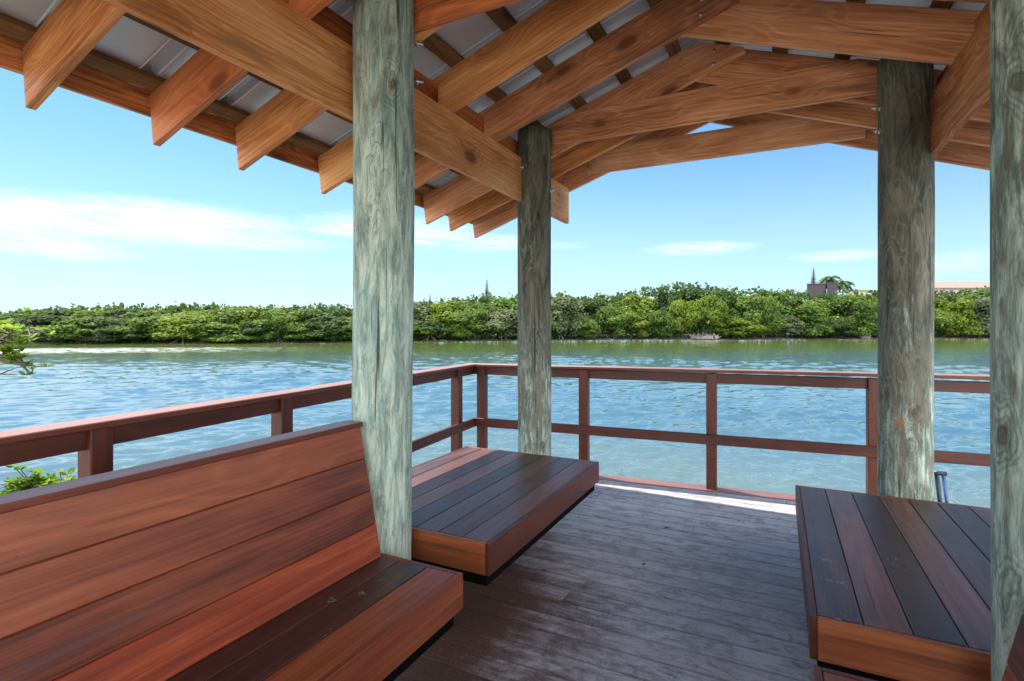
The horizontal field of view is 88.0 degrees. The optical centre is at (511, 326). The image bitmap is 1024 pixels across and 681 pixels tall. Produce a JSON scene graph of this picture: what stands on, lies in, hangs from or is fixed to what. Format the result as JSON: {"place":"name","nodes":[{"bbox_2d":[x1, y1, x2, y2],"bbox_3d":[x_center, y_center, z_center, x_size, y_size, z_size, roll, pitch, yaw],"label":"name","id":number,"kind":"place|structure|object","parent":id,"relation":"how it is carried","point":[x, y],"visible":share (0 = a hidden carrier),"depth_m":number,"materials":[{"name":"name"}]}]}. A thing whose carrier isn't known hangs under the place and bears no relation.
{"place":"outdoors","nodes":[
{"label":"outdoors","id":0,"kind":"place"},
{"bbox_2d":[0,338,989,507],"bbox_3d":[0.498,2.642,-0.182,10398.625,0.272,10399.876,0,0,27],"label":"water","id":1,"kind":"structure","parent":0,"point":[80,381],"depth_m":19.00,"materials":[{"name":"blue liquid"}]},
{"bbox_2d":[1,332,988,343],"bbox_3d":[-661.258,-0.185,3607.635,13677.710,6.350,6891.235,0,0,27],"label":"ground","id":2,"kind":"structure","parent":0,"point":[604,337],"depth_m":103.75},
{"bbox_2d":[0,321,12,342],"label":"mangrove tree","id":3,"kind":"object","parent":2,"relation":"on","point":[3,331],"visible":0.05,"depth_m":80.97,"materials":[{"name":"green plant"}]},
{"bbox_2d":[0,312,22,319],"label":"mangrove tree","id":4,"kind":"object","parent":2,"relation":"on","point":[10,314],"visible":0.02,"depth_m":87.27,"materials":[{"name":"green plant"}]},
{"bbox_2d":[0,313,29,320],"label":"mangrove tree","id":5,"kind":"object","parent":2,"relation":"on","point":[3,318],"visible":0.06,"depth_m":85.61,"materials":[{"name":"green plant"}]},
{"bbox_2d":[0,318,57,340],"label":"mangrove tree","id":6,"kind":"object","parent":2,"relation":"on","point":[30,325],"visible":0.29,"depth_m":80.84,"materials":[{"name":"green plant"}]},
{"bbox_2d":[16,310,82,336],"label":"mangrove tree","id":7,"kind":"object","parent":2,"relation":"on","point":[49,316],"visible":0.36,"depth_m":82.74,"materials":[{"name":"green plant"}]},
{"bbox_2d":[32,330,72,341],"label":"mangrove tree","id":8,"kind":"object","parent":2,"relation":"on","point":[42,336],"visible":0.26,"depth_m":80.10,"materials":[{"name":"green plant"}]},
{"bbox_2d":[45,315,111,343],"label":"mangrove tree","id":9,"kind":"object","parent":2,"relation":"on","point":[66,329],"visible":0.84,"depth_m":78.45,"materials":[{"name":"green plant"}]},
{"bbox_2d":[70,308,111,318],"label":"mangrove tree","id":10,"kind":"object","parent":2,"relation":"on","point":[93,313],"visible":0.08,"depth_m":84.71,"materials":[{"name":"green plant"}]},
{"bbox_2d":[76,316,128,342],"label":"mangrove tree","id":11,"kind":"object","parent":2,"relation":"on","point":[122,321],"visible":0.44,"depth_m":80.63,"materials":[{"name":"green plant"}]},
{"bbox_2d":[90,328,156,343],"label":"mangrove tree","id":12,"kind":"object","parent":2,"relation":"on","point":[133,335],"visible":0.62,"depth_m":79.23,"materials":[{"name":"green plant"}]},
{"bbox_2d":[100,308,150,319],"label":"mangrove tree","id":13,"kind":"object","parent":2,"relation":"on","point":[114,314],"visible":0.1,"depth_m":86.14,"materials":[{"name":"green plant"}]},
{"bbox_2d":[107,314,177,341],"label":"mangrove tree","id":14,"kind":"object","parent":2,"relation":"on","point":[143,324],"visible":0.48,"depth_m":79.66,"materials":[{"name":"green plant"}]},
{"bbox_2d":[117,309,175,326],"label":"mangrove tree","id":15,"kind":"object","parent":2,"relation":"on","point":[143,314],"visible":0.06,"depth_m":84.89,"materials":[{"name":"green plant"}]},
{"bbox_2d":[148,314,216,343],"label":"mangrove tree","id":16,"kind":"object","parent":2,"relation":"on","point":[183,321],"visible":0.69,"depth_m":80.09,"materials":[{"name":"green plant"}]},
{"bbox_2d":[168,310,203,315],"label":"mangrove tree","id":17,"kind":"object","parent":2,"relation":"on","point":[192,313],"visible":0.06,"depth_m":86.23,"materials":[{"name":"green plant"}]},
{"bbox_2d":[174,322,231,342],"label":"mangrove tree","id":18,"kind":"object","parent":2,"relation":"on","point":[200,328],"visible":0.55,"depth_m":80.20,"materials":[{"name":"green plant"}]},
{"bbox_2d":[190,323,255,342],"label":"mangrove tree","id":19,"kind":"object","parent":2,"relation":"on","point":[234,337],"visible":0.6,"depth_m":80.81,"materials":[{"name":"green plant"}]},
{"bbox_2d":[194,307,252,323],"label":"mangrove tree","id":20,"kind":"object","parent":2,"relation":"on","point":[214,314],"visible":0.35,"depth_m":85.53,"materials":[{"name":"green plant"}]},
{"bbox_2d":[207,307,270,324],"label":"mangrove tree","id":21,"kind":"object","parent":2,"relation":"on","point":[237,320],"visible":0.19,"depth_m":87.94,"materials":[{"name":"green plant"}]},
{"bbox_2d":[238,321,281,341],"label":"mangrove tree","id":22,"kind":"object","parent":2,"relation":"on","point":[252,329],"visible":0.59,"depth_m":83.06,"materials":[{"name":"green plant"}]},
{"bbox_2d":[252,309,302,341],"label":"mangrove tree","id":23,"kind":"object","parent":2,"relation":"on","point":[274,318],"visible":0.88,"depth_m":84.22,"materials":[{"name":"green plant"}]},
{"bbox_2d":[248,308,307,323],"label":"mangrove tree","id":24,"kind":"object","parent":2,"relation":"on","point":[300,319],"visible":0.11,"depth_m":89.77,"materials":[{"name":"green plant"}]},
{"bbox_2d":[262,308,343,328],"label":"mangrove tree","id":25,"kind":"object","parent":2,"relation":"on","point":[316,313],"visible":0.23,"depth_m":90.90,"materials":[{"name":"green plant"}]},
{"bbox_2d":[279,327,336,341],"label":"mangrove tree","id":26,"kind":"object","parent":2,"relation":"on","point":[307,334],"visible":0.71,"depth_m":84.08,"materials":[{"name":"green plant"}]},
{"bbox_2d":[302,315,351,340],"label":"mangrove tree","id":27,"kind":"object","parent":2,"relation":"on","point":[325,324],"visible":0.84,"depth_m":86.05,"materials":[{"name":"green plant"}]},
{"bbox_2d":[321,309,352,317],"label":"mangrove tree","id":28,"kind":"object","parent":2,"relation":"on","point":[347,313],"visible":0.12,"depth_m":92.34,"materials":[{"name":"green plant"}]},
{"bbox_2d":[335,317,352,339],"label":"mangrove tree","id":29,"kind":"object","parent":2,"relation":"on","point":[349,335],"visible":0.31,"depth_m":87.15,"materials":[{"name":"green plant"}]},
{"bbox_2d":[413,301,433,322],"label":"mangrove tree","id":30,"kind":"object","parent":2,"relation":"on","point":[419,305],"visible":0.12,"depth_m":96.96,"materials":[{"name":"green plant"}]},
{"bbox_2d":[413,326,438,337],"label":"mangrove tree","id":31,"kind":"object","parent":2,"relation":"on","point":[424,331],"visible":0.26,"depth_m":90.57,"materials":[{"name":"green plant"}]},
{"bbox_2d":[413,320,455,340],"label":"mangrove tree","id":32,"kind":"object","parent":2,"relation":"on","point":[427,326],"visible":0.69,"depth_m":91.75,"materials":[{"name":"green plant"}]},
{"bbox_2d":[413,299,467,337],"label":"mangrove tree","id":33,"kind":"object","parent":2,"relation":"on","point":[445,312],"visible":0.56,"depth_m":95.90,"materials":[{"name":"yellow plant"}]},
{"bbox_2d":[435,323,474,339],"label":"mangrove tree","id":34,"kind":"object","parent":2,"relation":"on","point":[457,334],"visible":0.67,"depth_m":93.14,"materials":[{"name":"green plant"}]},
{"bbox_2d":[451,309,497,339],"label":"mangrove tree","id":35,"kind":"object","parent":2,"relation":"on","point":[475,318],"visible":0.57,"depth_m":94.82,"materials":[{"name":"green plant"}]},
{"bbox_2d":[459,300,497,337],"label":"mangrove tree","id":36,"kind":"object","parent":2,"relation":"on","point":[470,306],"visible":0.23,"depth_m":99.76,"materials":[{"name":"green plant"}]},
{"bbox_2d":[0,281,989,342],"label":"mangrove thicket","id":37,"kind":"object","parent":2,"relation":"on","point":[805,295],"visible":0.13,"depth_m":105.44,"materials":[{"name":"green plant"}]},
{"bbox_2d":[481,307,517,339],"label":"mangrove tree","id":38,"kind":"object","parent":2,"relation":"on","point":[505,318],"visible":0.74,"depth_m":96.27,"materials":[{"name":"green plant"}]},
{"bbox_2d":[487,297,517,310],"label":"mangrove tree","id":39,"kind":"object","parent":2,"relation":"on","point":[502,303],"visible":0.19,"depth_m":101.27,"materials":[{"name":"green plant"}]},
{"bbox_2d":[513,321,557,333],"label":"mangrove tree","id":40,"kind":"object","parent":2,"relation":"on","point":[554,327],"visible":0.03,"depth_m":99.01,"materials":[{"name":"green plant"}]},
{"bbox_2d":[514,304,578,324],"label":"mangrove tree","id":41,"kind":"object","parent":2,"relation":"on","point":[555,310],"visible":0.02,"depth_m":102.22,"materials":[{"name":"green plant"}]},
{"bbox_2d":[551,295,587,339],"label":"mangrove tree","id":42,"kind":"object","parent":2,"relation":"on","point":[564,303],"visible":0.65,"depth_m":100.90,"materials":[{"name":"green plant"}]},
{"bbox_2d":[551,299,590,336],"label":"mangrove tree","id":43,"kind":"object","parent":2,"relation":"on","point":[579,307],"visible":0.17,"depth_m":105.00,"materials":[{"name":"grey plant"}]},
{"bbox_2d":[568,317,600,338],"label":"mangrove tree","id":44,"kind":"object","parent":2,"relation":"on","point":[592,330],"visible":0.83,"depth_m":100.76,"materials":[{"name":"green plant"}]},
{"bbox_2d":[580,298,625,336],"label":"mangrove tree","id":45,"kind":"object","parent":2,"relation":"on","point":[591,309],"visible":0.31,"depth_m":106.83,"materials":[{"name":"green plant"}]},
{"bbox_2d":[590,305,638,338],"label":"mangrove tree","id":46,"kind":"object","parent":2,"relation":"on","point":[618,319],"visible":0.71,"depth_m":103.95,"materials":[{"name":"green plant"}]},
{"bbox_2d":[612,294,658,335],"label":"mangrove tree","id":47,"kind":"object","parent":2,"relation":"on","point":[639,306],"visible":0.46,"depth_m":109.46,"materials":[{"name":"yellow plant"}]},
{"bbox_2d":[619,316,658,338],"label":"mangrove tree","id":48,"kind":"object","parent":2,"relation":"on","point":[638,323],"visible":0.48,"depth_m":104.92,"materials":[{"name":"green plant"}]},
{"bbox_2d":[643,309,678,338],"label":"mangrove tree","id":49,"kind":"object","parent":2,"relation":"on","point":[665,319],"visible":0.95,"depth_m":104.61,"materials":[{"name":"green plant"}]},
{"bbox_2d":[654,290,688,336],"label":"mangrove tree","id":50,"kind":"object","parent":2,"relation":"on","point":[676,296],"visible":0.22,"depth_m":112.63,"materials":[{"name":"green plant"}]},
{"bbox_2d":[667,298,702,338],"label":"mangrove tree","id":51,"kind":"object","parent":2,"relation":"on","point":[687,314],"visible":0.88,"depth_m":105.23,"materials":[{"name":"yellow plant"}]},
{"bbox_2d":[689,332,720,338],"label":"dead brush","id":52,"kind":"object","parent":2,"relation":"on","point":[704,337],"visible":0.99,"depth_m":105.54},
{"bbox_2d":[695,294,728,334],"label":"mangrove tree","id":53,"kind":"object","parent":2,"relation":"on","point":[713,308],"visible":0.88,"depth_m":105.46,"materials":[{"name":"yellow plant"}]},
{"bbox_2d":[682,286,743,335],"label":"mangrove tree","id":54,"kind":"object","parent":2,"relation":"on","point":[721,293],"visible":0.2,"depth_m":111.00,"materials":[{"name":"green plant"}]},
{"bbox_2d":[710,316,771,338],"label":"mangrove tree","id":55,"kind":"object","parent":2,"relation":"on","point":[739,324],"visible":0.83,"depth_m":104.38,"materials":[{"name":"green plant"}]},
{"bbox_2d":[726,295,763,336],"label":"mangrove tree","id":56,"kind":"object","parent":2,"relation":"on","point":[739,304],"visible":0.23,"depth_m":110.23,"materials":[{"name":"green plant"}]},
{"bbox_2d":[742,295,786,338],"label":"mangrove tree","id":57,"kind":"object","parent":2,"relation":"on","point":[770,317],"visible":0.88,"depth_m":106.09,"materials":[{"name":"green plant"}]},
{"bbox_2d":[749,290,804,335],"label":"mangrove tree","id":58,"kind":"object","parent":2,"relation":"on","point":[793,303],"visible":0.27,"depth_m":112.98,"materials":[{"name":"green plant"}]},
{"bbox_2d":[771,314,808,337],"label":"mangrove tree","id":59,"kind":"object","parent":2,"relation":"on","point":[792,328],"visible":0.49,"depth_m":109.26,"materials":[{"name":"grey plant"}]},
{"bbox_2d":[810,268,816,283],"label":"norfolk pine","id":60,"kind":"object","parent":2,"relation":"on","point":[813,278],"visible":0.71,"depth_m":169.72,"materials":[{"name":"green plant"}]},
{"bbox_2d":[794,304,834,337],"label":"mangrove tree","id":61,"kind":"object","parent":2,"relation":"on","point":[804,312],"visible":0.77,"depth_m":109.57,"materials":[{"name":"green plant"}]},
{"bbox_2d":[807,284,826,297],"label":"brown building","id":62,"kind":"structure","parent":2,"relation":"on","point":[816,289],"depth_m":140.00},
{"bbox_2d":[799,298,839,336],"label":"mangrove tree","id":63,"kind":"object","parent":2,"relation":"on","point":[818,303],"visible":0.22,"depth_m":114.50,"materials":[{"name":"green plant"}]},
{"bbox_2d":[816,275,843,290],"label":"palm tree","id":64,"kind":"object","parent":2,"relation":"on","point":[825,280],"visible":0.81,"depth_m":148.76,"materials":[{"name":"green plant"}]},
{"bbox_2d":[827,282,837,296],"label":"brown building","id":65,"kind":"structure","parent":2,"relation":"on","point":[832,287],"depth_m":141.00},
{"bbox_2d":[822,317,857,337],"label":"mangrove tree","id":66,"kind":"object","parent":2,"relation":"on","point":[842,326],"visible":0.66,"depth_m":109.10,"materials":[{"name":"green plant"}]},
{"bbox_2d":[838,280,854,294],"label":"palm tree","id":67,"kind":"object","parent":2,"relation":"on","point":[844,284],"visible":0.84,"depth_m":150.56,"materials":[{"name":"green plant"}]},
{"bbox_2d":[826,294,870,335],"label":"mangrove tree","id":68,"kind":"object","parent":2,"relation":"on","point":[842,303],"visible":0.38,"depth_m":114.06,"materials":[{"name":"green plant"}]},
{"bbox_2d":[846,289,877,296],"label":"green roofed house","id":69,"kind":"structure","parent":2,"relation":"on","point":[861,291],"depth_m":151.35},
{"bbox_2d":[848,300,877,338],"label":"mangrove tree","id":70,"kind":"object","parent":2,"relation":"on","point":[867,310],"visible":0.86,"depth_m":109.69,"materials":[{"name":"green plant"}]},
{"bbox_2d":[934,297,950,335],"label":"mangrove tree","id":71,"kind":"object","parent":2,"relation":"on","point":[938,303],"visible":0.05,"depth_m":119.83,"materials":[{"name":"green plant"}]},
{"bbox_2d":[934,308,952,326],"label":"mangrove tree","id":72,"kind":"object","parent":2,"relation":"on","point":[939,316],"visible":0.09,"depth_m":112.29,"materials":[{"name":"green plant"}]},
{"bbox_2d":[934,311,964,337],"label":"mangrove tree","id":73,"kind":"object","parent":2,"relation":"on","point":[949,330],"visible":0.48,"depth_m":113.60,"materials":[{"name":"green plant"}]},
{"bbox_2d":[935,281,989,298],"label":"tan house","id":74,"kind":"structure","parent":2,"relation":"on","point":[952,286],"depth_m":162.21,"materials":[{"name":"beige concrete"}]},
{"bbox_2d":[943,299,986,337],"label":"mangrove tree","id":75,"kind":"object","parent":2,"relation":"on","point":[963,308],"visible":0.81,"depth_m":113.59,"materials":[{"name":"green plant"}]},
{"bbox_2d":[944,287,989,335],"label":"mangrove tree","id":76,"kind":"object","parent":2,"relation":"on","point":[977,295],"visible":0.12,"depth_m":119.15,"materials":[{"name":"green plant"}]},
{"bbox_2d":[955,295,989,336],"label":"mangrove tree","id":77,"kind":"object","parent":2,"relation":"on","point":[981,303],"visible":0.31,"depth_m":113.86,"materials":[{"name":"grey plant"}]},
{"bbox_2d":[0,68,989,313],"label":"sky","id":78,"kind":"structure","parent":0,"point":[93,211],"materials":[{"name":"blue"}]},
{"bbox_2d":[394,474,816,680],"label":"deck","id":79,"kind":"structure","parent":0,"point":[597,578],"depth_m":2.79,"materials":[{"name":"grey wood"}]},
{"bbox_2d":[0,420,462,680],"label":"backed bench","id":80,"kind":"object","parent":79,"relation":"on","point":[238,562],"visible":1,"depth_m":1.62,"materials":[{"name":"brown wood"}]},
{"bbox_2d":[320,579,380,635],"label":"scuff marks","id":81,"kind":"object","parent":80,"relation":"on","point":[362,592],"visible":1,"depth_m":1.93},
{"bbox_2d":[0,363,989,494],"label":"deck railing","id":82,"kind":"object","parent":79,"relation":"on","point":[91,441],"visible":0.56,"depth_m":4.22,"materials":[{"name":"brown wood"}]},
{"bbox_2d":[411,446,598,585],"bbox_3d":[-0.239,1.214,3.393,1.132,0.449,1.652,0,0,27],"label":"platform bench","id":83,"kind":"object","parent":79,"relation":"on","point":[484,516],"visible":0.77,"depth_m":3.01,"materials":[{"name":"brown wood"}]},
{"bbox_2d":[0,0,1023,680],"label":"pavilion","id":84,"kind":"structure","parent":79,"relation":"on","point":[482,116],"depth_m":3.01,"materials":[{"name":"brown wood"}]},
{"bbox_2d":[795,485,990,680],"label":"platform bench","id":85,"kind":"object","parent":79,"relation":"on","point":[925,615],"visible":0.94,"depth_m":2.03,"materials":[{"name":"brown wood"}]},
{"bbox_2d":[818,521,905,620],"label":"scuff marks","id":86,"kind":"object","parent":85,"relation":"on","point":[846,582],"visible":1,"depth_m":2.20},
{"bbox_2d":[813,608,1023,680],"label":"backed bench","id":87,"kind":"object","parent":79,"relation":"on","point":[1014,669],"visible":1,"depth_m":1.32,"materials":[{"name":"brown wood"}]},
{"bbox_2d":[934,471,948,502],"bbox_3d":[3.535,2.218,4.343,0.258,2.093,0.081,0,0,-33],"label":"dock ladder","id":88,"kind":"object","parent":79,"relation":"attached to","point":[942,474],"visible":0.3,"depth_m":4.31,"materials":[{"name":"silver metal"}]},
{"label":"near bank","id":89,"kind":"structure","parent":0,"visible":0},
{"bbox_2d":[0,307,55,374],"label":"tree branch","id":90,"kind":"object","parent":89,"relation":"on","point":[15,333],"visible":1,"depth_m":3.89,"materials":[{"name":"green plant"}]},
{"bbox_2d":[0,464,76,494],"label":"mangrove shrub","id":91,"kind":"object","parent":89,"relation":"on","point":[24,482],"visible":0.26,"depth_m":3.47,"materials":[{"name":"green plant"}]}
]}

